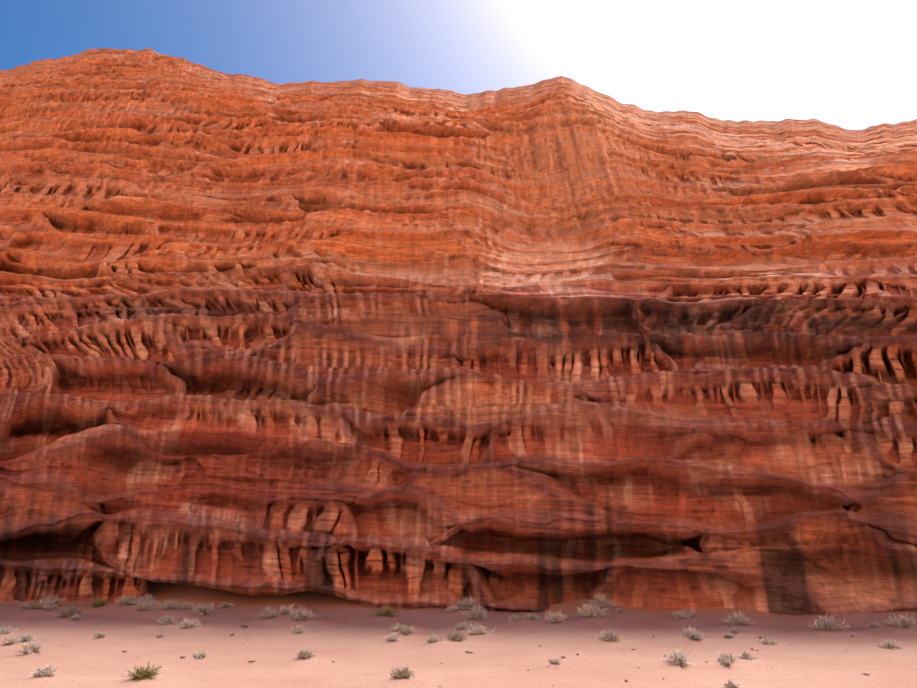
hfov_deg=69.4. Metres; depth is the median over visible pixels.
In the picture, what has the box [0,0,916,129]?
sky
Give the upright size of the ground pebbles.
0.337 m
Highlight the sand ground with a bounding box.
[0,581,916,687]
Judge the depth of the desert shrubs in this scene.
14.81 m
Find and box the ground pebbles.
[0,614,869,686]
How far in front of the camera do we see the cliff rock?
22.08 m
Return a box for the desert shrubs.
[0,593,916,687]
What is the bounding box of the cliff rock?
[0,48,916,615]

